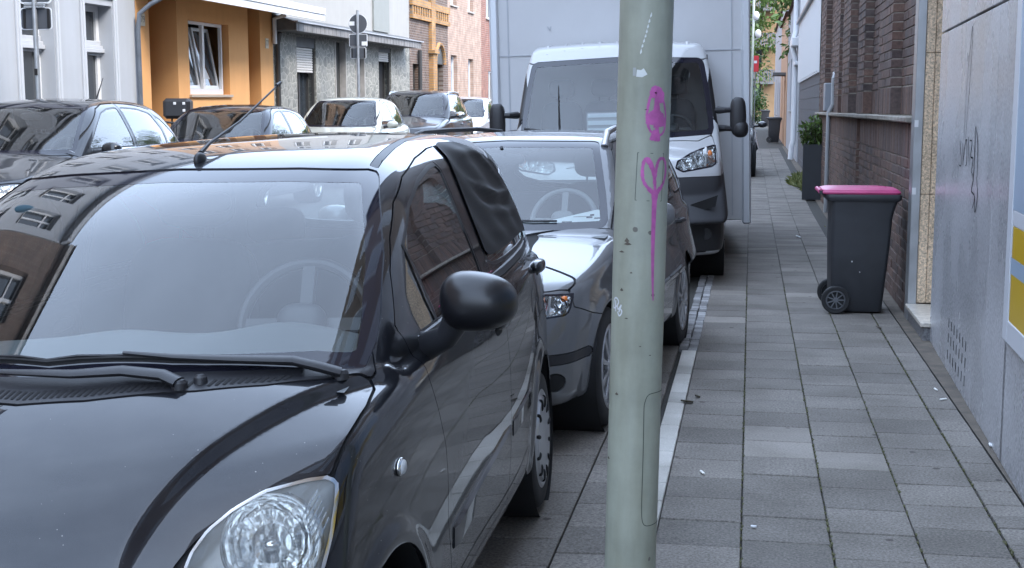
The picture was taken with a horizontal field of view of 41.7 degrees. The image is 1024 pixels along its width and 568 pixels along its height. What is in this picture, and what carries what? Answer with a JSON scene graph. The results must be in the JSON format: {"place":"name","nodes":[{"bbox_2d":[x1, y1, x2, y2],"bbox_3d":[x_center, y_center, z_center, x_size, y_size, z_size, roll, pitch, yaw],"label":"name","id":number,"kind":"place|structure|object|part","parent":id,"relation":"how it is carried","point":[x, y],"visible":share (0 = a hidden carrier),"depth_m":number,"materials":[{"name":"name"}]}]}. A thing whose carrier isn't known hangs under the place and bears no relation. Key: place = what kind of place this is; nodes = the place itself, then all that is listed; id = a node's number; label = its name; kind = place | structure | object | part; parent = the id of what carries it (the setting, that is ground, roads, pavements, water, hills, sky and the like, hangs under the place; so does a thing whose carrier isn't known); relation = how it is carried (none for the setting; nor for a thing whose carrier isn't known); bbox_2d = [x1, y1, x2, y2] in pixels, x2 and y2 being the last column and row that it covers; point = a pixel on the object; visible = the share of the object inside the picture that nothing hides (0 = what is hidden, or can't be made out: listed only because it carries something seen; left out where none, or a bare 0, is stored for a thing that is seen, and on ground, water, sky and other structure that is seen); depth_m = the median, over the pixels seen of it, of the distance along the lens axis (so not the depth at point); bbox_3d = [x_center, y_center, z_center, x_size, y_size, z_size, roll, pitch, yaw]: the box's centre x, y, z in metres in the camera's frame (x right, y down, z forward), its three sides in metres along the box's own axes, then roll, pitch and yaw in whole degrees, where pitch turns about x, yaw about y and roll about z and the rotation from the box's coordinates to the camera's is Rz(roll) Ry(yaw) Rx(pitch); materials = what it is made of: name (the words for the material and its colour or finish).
{"place":"outdoors","nodes":[
{"label":"outdoors","id":0,"kind":"place"},
{"bbox_2d":[163,98,192,125],"bbox_3d":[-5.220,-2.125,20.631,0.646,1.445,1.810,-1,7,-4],"label":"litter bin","id":1,"kind":"object","parent":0,"point":[175,108],"visible":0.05,"depth_m":21.02,"materials":[{"name":"grey plastic"}]},
{"bbox_2d":[268,184,344,218],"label":"road","id":2,"kind":"structure","parent":0,"point":[333,194],"depth_m":20.18,"materials":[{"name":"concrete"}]},
{"bbox_2d":[0,78,178,197],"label":"parked car","id":3,"kind":"object","parent":2,"relation":"on","point":[37,136],"visible":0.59,"depth_m":14.14,"materials":[{"name":"black metal"}]},
{"bbox_3d":[-5.334,-1.372,14.812,0.333,1.214,1.254,1,8,10],"label":"rear door","id":4,"kind":"part","parent":3,"relation":"part of","materials":[{"name":"black glass"}]},
{"bbox_3d":[-5.220,-1.751,15.156,0.098,0.313,0.460,0,7,3],"label":"quarter window","id":5,"kind":"part","parent":3,"relation":"part of","materials":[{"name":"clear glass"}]},
{"bbox_3d":[-4.050,-1.188,13.399,0.340,1.214,1.247,1,8,10],"label":"front door","id":6,"kind":"part","parent":3,"relation":"part of","materials":[{"name":"black metal"}]},
{"bbox_3d":[-4.472,-1.828,15.302,1.058,0.329,0.461,1,8,10],"label":"rear window","id":7,"kind":"part","parent":3,"relation":"part of","materials":[{"name":"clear glass"}]},
{"bbox_3d":[-3.849,-1.339,14.553,0.333,1.214,1.253,1,8,10],"label":"rear door","id":8,"kind":"part","parent":3,"relation":"part of","materials":[{"name":"black metal"}]},
{"bbox_3d":[-3.823,-1.719,14.911,0.098,0.313,0.458,2,8,16],"label":"quarter window","id":9,"kind":"part","parent":3,"relation":"part of","materials":[{"name":"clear glass"}]},
{"bbox_2d":[170,104,323,205],"bbox_3d":[-3.938,-1.773,18.887,2.121,1.493,3.771,1,8,10],"label":"parked car","id":10,"kind":"object","parent":2,"relation":"on","point":[206,122],"visible":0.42,"depth_m":19.36,"materials":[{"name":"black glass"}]},
{"bbox_3d":[-4.689,-1.891,18.844,0.328,1.139,1.123,1,8,10],"label":"front door","id":11,"kind":"part","parent":10,"relation":"part of","materials":[{"name":"black glass"}]},
{"bbox_3d":[-4.502,-2.026,19.882,0.324,1.139,1.127,1,8,10],"label":"rear door","id":12,"kind":"part","parent":10,"relation":"part of","materials":[{"name":"black glass"}]},
{"bbox_3d":[-3.672,-2.450,20.311,1.026,0.309,0.415,1,8,10],"label":"rear window","id":13,"kind":"part","parent":10,"relation":"part of","materials":[{"name":"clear glass"}]},
{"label":"front door","id":14,"kind":"part","parent":10,"relation":"part of","materials":[{"name":"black metal"}]},
{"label":"rear door","id":15,"kind":"part","parent":10,"relation":"part of","materials":[{"name":"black metal"}]},
{"bbox_3d":[-3.052,-2.348,19.959,0.104,0.290,0.412,1,8,10],"label":"quarter window","id":16,"kind":"part","parent":10,"relation":"part of","materials":[{"name":"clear glass"}]},
{"bbox_2d":[303,97,409,132],"bbox_3d":[-2.973,-2.619,24.585,2.061,1.599,3.562,1,8,10],"label":"parked car","id":17,"kind":"object","parent":2,"relation":"on","point":[354,114],"visible":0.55,"depth_m":24.80,"materials":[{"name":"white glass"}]},
{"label":"front door","id":18,"kind":"part","parent":17,"relation":"part of","materials":[{"name":"black glass"}]},
{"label":"rear door","id":19,"kind":"part","parent":17,"relation":"part of","materials":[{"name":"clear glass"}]},
{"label":"rear window","id":20,"kind":"part","parent":17,"relation":"part of","materials":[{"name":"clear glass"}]},
{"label":"front door","id":21,"kind":"part","parent":17,"relation":"part of","materials":[{"name":"white metal"}]},
{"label":"rear door","id":22,"kind":"part","parent":17,"relation":"part of","materials":[{"name":"white metal"}]},
{"bbox_2d":[385,90,472,135],"bbox_3d":[-2.064,-3.429,29.853,2.279,1.758,4.274,1,8,10],"label":"parked car","id":23,"kind":"object","parent":2,"relation":"on","point":[419,110],"visible":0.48,"depth_m":29.70,"materials":[{"name":"silver glass"}]},
{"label":"rear door","id":24,"kind":"part","parent":23,"relation":"part of","materials":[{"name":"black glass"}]},
{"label":"rear window","id":25,"kind":"part","parent":23,"relation":"part of","materials":[{"name":"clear glass"}]},
{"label":"front door","id":26,"kind":"part","parent":23,"relation":"part of","materials":[{"name":"white metal"}]},
{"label":"rear door","id":27,"kind":"part","parent":23,"relation":"part of","materials":[{"name":"white metal"}]},
{"bbox_2d":[460,97,491,133],"bbox_3d":[-1.307,-4.149,35.539,2.180,1.607,4.190,1,8,10],"label":"parked car","id":28,"kind":"object","parent":2,"relation":"on","point":[478,110],"visible":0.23,"depth_m":35.23,"materials":[{"name":"white metal"}]},
{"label":"rear window","id":29,"kind":"part","parent":28,"relation":"part of","materials":[{"name":"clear glass"}]},
{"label":"front door","id":30,"kind":"part","parent":28,"relation":"part of","materials":[{"name":"white metal"}]},
{"bbox_2d":[473,277,699,567],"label":"parking bay","id":31,"kind":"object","parent":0,"point":[566,528],"visible":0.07,"depth_m":5.17,"materials":[{"name":"concrete"}]},
{"bbox_2d":[0,81,552,567],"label":"parked car","id":32,"kind":"object","parent":31,"relation":"on","point":[208,359],"visible":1,"depth_m":3.40,"materials":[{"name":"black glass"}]},
{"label":"front door","id":33,"kind":"part","parent":32,"relation":"part of","materials":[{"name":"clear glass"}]},
{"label":"rear door","id":34,"kind":"part","parent":32,"relation":"part of","materials":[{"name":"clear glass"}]},
{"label":"rear window","id":35,"kind":"part","parent":32,"relation":"part of","materials":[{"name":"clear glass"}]},
{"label":"front door","id":36,"kind":"part","parent":32,"relation":"part of","materials":[{"name":"black metal"}]},
{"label":"rear door","id":37,"kind":"part","parent":32,"relation":"part of","materials":[{"name":"black metal"}]},
{"bbox_2d":[318,125,695,431],"bbox_3d":[0.041,-0.182,8.007,2.050,1.498,4.227,1,7,16],"label":"parked car","id":38,"kind":"object","parent":31,"relation":"on","point":[577,272],"visible":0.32,"depth_m":7.07,"materials":[{"name":"silver glass"}]},
{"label":"rear window","id":39,"kind":"part","parent":38,"relation":"part of","materials":[{"name":"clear glass"}]},
{"bbox_2d":[549,210,599,222],"bbox_3d":[0.341,-0.351,7.060,0.320,0.068,0.078,-3,8,-20],"label":"paper sheet","id":40,"kind":"object","parent":38,"relation":"on","point":[593,215],"visible":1,"depth_m":7.08,"materials":[{"name":"white paper"}]},
{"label":"front door","id":41,"kind":"part","parent":38,"relation":"part of","materials":[{"name":"grey metal"}]},
{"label":"quarter window","id":42,"kind":"part","parent":38,"relation":"part of","materials":[{"name":"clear glass"}]},
{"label":"rear door","id":43,"kind":"part","parent":38,"relation":"part of","materials":[{"name":"grey metal"}]},
{"bbox_2d":[489,0,750,276],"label":"box truck","id":44,"kind":"object","parent":31,"relation":"on","point":[554,64],"visible":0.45,"depth_m":13.70,"materials":[{"name":"white metal"}]},
{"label":"cab door","id":45,"kind":"part","parent":44,"relation":"part of","materials":[{"name":"white metal"}]},
{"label":"cab door","id":46,"kind":"part","parent":44,"relation":"part of","materials":[{"name":"white metal"}]},
{"bbox_2d":[751,116,766,176],"bbox_3d":[4.651,-3.331,30.695,2.279,1.698,4.190,1,8,10],"label":"parked car","id":47,"kind":"object","parent":31,"relation":"on","point":[754,144],"visible":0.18,"depth_m":29.20,"materials":[{"name":"black metal"}]},
{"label":"front door","id":48,"kind":"part","parent":47,"relation":"part of","materials":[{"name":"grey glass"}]},
{"bbox_2d":[750,0,782,88],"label":"tree","id":49,"kind":"object","parent":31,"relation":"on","point":[761,22],"visible":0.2,"depth_m":99.90,"materials":[{"name":"green plant"}]},
{"bbox_2d":[760,110,769,125],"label":"wheelie bin","id":50,"kind":"object","parent":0,"point":[764,114],"visible":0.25,"depth_m":78.02,"materials":[{"name":"plastic"}]},
{"bbox_2d":[656,121,1023,567],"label":"pavement","id":51,"kind":"structure","parent":0,"point":[813,433],"depth_m":6.41,"materials":[{"name":"concrete"}]},
{"bbox_2d":[604,0,673,567],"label":"street pole","id":52,"kind":"object","parent":51,"relation":"on","point":[642,153],"visible":1,"depth_m":2.90,"materials":[{"name":"metal"}]},
{"bbox_2d":[657,275,713,527],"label":"kerb","id":53,"kind":"structure","parent":51,"relation":"on","point":[672,419],"depth_m":7.54,"materials":[{"name":"white concrete"}]},
{"bbox_2d":[751,0,760,116],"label":"street lamp","id":54,"kind":"object","parent":51,"relation":"on","point":[755,15],"visible":0.99,"depth_m":60.10,"materials":[{"name":"grey metal"}]},
{"bbox_2d":[754,56,758,124],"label":"red sign","id":55,"kind":"object","parent":51,"relation":"on","point":[756,63],"visible":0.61,"depth_m":64.16,"materials":[{"name":"red metal"}]},
{"bbox_2d":[752,87,769,123],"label":"shrub","id":56,"kind":"object","parent":51,"relation":"on","point":[759,103],"visible":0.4,"depth_m":79.84,"materials":[{"name":"green plant"}]},
{"bbox_2d":[766,117,781,142],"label":"wheelie bin","id":57,"kind":"object","parent":51,"relation":"on","point":[774,123],"visible":1,"depth_m":50.71,"materials":[{"name":"plastic"}]},
{"bbox_2d":[772,11,788,145],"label":"pink house","id":58,"kind":"structure","parent":51,"relation":"on","point":[783,73],"depth_m":49.83,"materials":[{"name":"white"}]},
{"bbox_2d":[774,10,788,116],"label":"white house","id":59,"kind":"structure","parent":51,"relation":"on","point":[777,78],"depth_m":63.47,"materials":[{"name":"paint"}]},
{"bbox_2d":[785,170,801,190],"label":"weeds","id":60,"kind":"object","parent":51,"relation":"on","point":[794,180],"visible":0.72,"depth_m":26.43,"materials":[{"name":"green plant"}]},
{"bbox_2d":[786,0,807,161],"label":"white house","id":61,"kind":"structure","parent":51,"relation":"on","point":[796,8],"depth_m":36.21,"materials":[{"name":"paint"}]},
{"bbox_2d":[796,0,821,167],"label":"building","id":62,"kind":"structure","parent":51,"relation":"on","point":[809,20],"depth_m":28.87,"materials":[{"name":"paint"}]},
{"bbox_2d":[797,114,821,199],"bbox_3d":[5.123,-2.163,22.765,0.675,1.449,0.561,2,8,12],"label":"planter","id":63,"kind":"object","parent":51,"relation":"on","point":[812,164],"visible":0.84,"depth_m":22.63,"materials":[{"name":"black plastic"}]},
{"bbox_2d":[815,185,901,313],"bbox_3d":[2.661,-0.277,10.410,0.617,0.960,0.538,1,8,9],"label":"wheelie bin","id":64,"kind":"object","parent":51,"relation":"on","point":[859,224],"visible":1,"depth_m":10.20,"materials":[{"name":"plastic"}]},
{"bbox_2d":[815,0,930,311],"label":"brick building","id":65,"kind":"structure","parent":51,"relation":"on","point":[866,79],"depth_m":14.07,"materials":[{"name":"brick"}]},
{"bbox_2d":[904,0,945,340],"bbox_3d":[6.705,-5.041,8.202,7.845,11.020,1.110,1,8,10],"label":"shop doorway","id":66,"kind":"structure","parent":51,"relation":"on","point":[924,128],"depth_m":9.78,"materials":[{"name":"beige stone"}]},
{"bbox_2d":[930,0,1023,501],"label":"shop front","id":67,"kind":"object","parent":51,"relation":"on","point":[977,318],"visible":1,"depth_m":6.64,"materials":[{"name":"grey metal"}]},
{"bbox_2d":[959,26,977,211],"bbox_3d":[2.475,-0.900,7.258,0.001,0.978,0.861,2,8,12],"label":"graffiti tag","id":68,"kind":"object","parent":67,"relation":"attached to","point":[971,145],"visible":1,"depth_m":7.18,"materials":[{"name":"black paint"}]},
{"bbox_2d":[1002,0,1023,360],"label":"window","id":69,"kind":"structure","parent":67,"relation":"in","point":[1013,308],"depth_m":5.58,"materials":[{"name":"white"}]},
{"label":"far pavement","id":70,"kind":"structure","parent":0,"visible":0},
{"bbox_2d":[20,0,52,98],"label":"road sign","id":71,"kind":"object","parent":70,"relation":"on","point":[34,17],"visible":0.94,"depth_m":16.40,"materials":[{"name":"white metal"}]},
{"bbox_2d":[0,0,137,103],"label":"stucco house","id":72,"kind":"structure","parent":70,"relation":"on","point":[86,47],"depth_m":19.33,"materials":[{"name":"white paint"}]},
{"bbox_2d":[14,0,63,99],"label":"window","id":73,"kind":"structure","parent":72,"relation":"in","point":[24,38],"depth_m":18.60,"materials":[{"name":"white"}]},
{"bbox_2d":[79,0,120,100],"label":"window","id":74,"kind":"structure","parent":72,"relation":"in","point":[91,48],"depth_m":20.39,"materials":[{"name":"white"}]},
{"bbox_2d":[134,0,325,126],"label":"rendered house","id":75,"kind":"structure","parent":70,"relation":"on","point":[200,53],"depth_m":24.23,"materials":[{"name":"orange paint"}]},
{"bbox_2d":[188,20,233,96],"bbox_3d":[-5.702,-4.034,24.214,0.650,1.330,1.920,1,8,10],"label":"window","id":76,"kind":"structure","parent":75,"relation":"in","point":[203,77],"depth_m":24.33,"materials":[{"name":"white"}]},
{"bbox_2d":[272,0,423,117],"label":"stone house","id":77,"kind":"structure","parent":70,"relation":"on","point":[314,62],"depth_m":31.59,"materials":[{"name":"white stone"}]},
{"bbox_2d":[297,47,308,117],"bbox_3d":[-4.700,-4.449,29.500,0.054,1.902,1.307,1,8,10],"label":"window","id":78,"kind":"structure","parent":77,"relation":"in","point":[302,78],"depth_m":29.90,"materials":[{"name":"grey glass"}]},
{"bbox_2d":[334,41,346,97],"bbox_3d":[-4.152,-4.338,31.960,0.220,2.790,0.870,1,8,10],"label":"door","id":79,"kind":"structure","parent":77,"relation":"in","point":[340,48],"depth_m":32.20,"materials":[{"name":"silver metal"}]},
{"bbox_2d":[355,46,364,96],"bbox_3d":[-3.868,-4.561,33.560,0.220,2.790,0.750,1,8,10],"label":"door","id":80,"kind":"structure","parent":77,"relation":"in","point":[362,60],"depth_m":33.78,"materials":[{"name":"silver metal"}]},
{"bbox_2d":[379,55,384,98],"bbox_3d":[-3.578,-5.155,35.825,0.054,2.251,1.250,1,8,10],"label":"window","id":81,"kind":"structure","parent":77,"relation":"in","point":[381,64],"depth_m":36.24,"materials":[{"name":"grey glass"}]},
{"bbox_2d":[348,10,367,96],"bbox_3d":[-3.418,-4.391,29.938,0.438,3.350,0.066,1,8,10],"label":"road sign","id":82,"kind":"object","parent":70,"relation":"on","point":[357,23],"visible":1,"depth_m":29.81,"materials":[{"name":"white metal"}]},
{"bbox_2d":[409,0,449,90],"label":"ornate brick house","id":83,"kind":"structure","parent":70,"relation":"on","point":[429,23],"depth_m":40.42,"materials":[{"name":"brown"}]},
{"bbox_2d":[413,64,414,89],"bbox_3d":[-2.952,-5.203,39.208,0.050,2.400,0.800,1,8,10],"label":"door","id":84,"kind":"structure","parent":83,"relation":"in","point":[413,64],"depth_m":39.40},
{"bbox_2d":[437,65,438,89],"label":"door","id":85,"kind":"structure","parent":83,"relation":"in","point":[437,65],"depth_m":42.46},
{"bbox_2d":[447,0,480,96],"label":"pale brick house","id":86,"kind":"structure","parent":70,"relation":"on","point":[464,53],"depth_m":45.58,"materials":[{"name":"pink"}]},
{"bbox_2d":[451,55,453,90],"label":"window","id":87,"kind":"structure","parent":86,"relation":"in","point":[452,85],"depth_m":44.40,"materials":[{"name":"white"}]},
{"bbox_2d":[450,0,458,7],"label":"window","id":88,"kind":"structure","parent":86,"relation":"in","point":[451,1],"depth_m":43.99,"materials":[{"name":"white"}]},
{"bbox_2d":[468,59,469,96],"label":"window","id":89,"kind":"structure","parent":86,"relation":"in","point":[468,59],"depth_m":47.05,"materials":[{"name":"white"}]},
{"bbox_2d":[468,0,474,13],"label":"window","id":90,"kind":"structure","parent":86,"relation":"in","point":[468,0],"depth_m":46.72,"materials":[{"name":"white"}]},
{"bbox_2d":[481,0,490,98],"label":"red brick house","id":91,"kind":"structure","parent":70,"relation":"on","point":[485,66],"depth_m":49.11,"materials":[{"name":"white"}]},
{"bbox_2d":[486,0,488,19],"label":"window","id":92,"kind":"structure","parent":91,"relation":"in","point":[487,1],"depth_m":49.55,"materials":[{"name":"white"}]},
{"bbox_2d":[488,71,490,98],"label":"window","id":93,"kind":"structure","parent":91,"relation":"in","point":[489,72],"depth_m":50.31,"materials":[{"name":"white"}]},
{"bbox_2d":[750,0,788,116],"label":"apartment block","id":94,"kind":"structure","parent":70,"relation":"on","point":[769,89],"depth_m":112.46,"materials":[{"name":"orange"}]},
{"bbox_2d":[750,49,761,66],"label":"window","id":95,"kind":"structure","parent":94,"relation":"in","point":[760,51],"depth_m":112.71,"materials":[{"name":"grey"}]},
{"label":"ground","id":96,"kind":"structure","parent":0,"visible":0},
{"bbox_2d":[763,0,791,11],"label":"tree","id":97,"kind":"object","parent":96,"relation":"on","point":[781,5],"visible":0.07,"depth_m":103.55,"materials":[{"name":"green plant"}]},
{"bbox_2d":[771,0,790,65],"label":"tree","id":98,"kind":"object","parent":96,"relation":"on","point":[786,52],"visible":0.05,"depth_m":44.73,"materials":[{"name":"green plant"}]}
]}

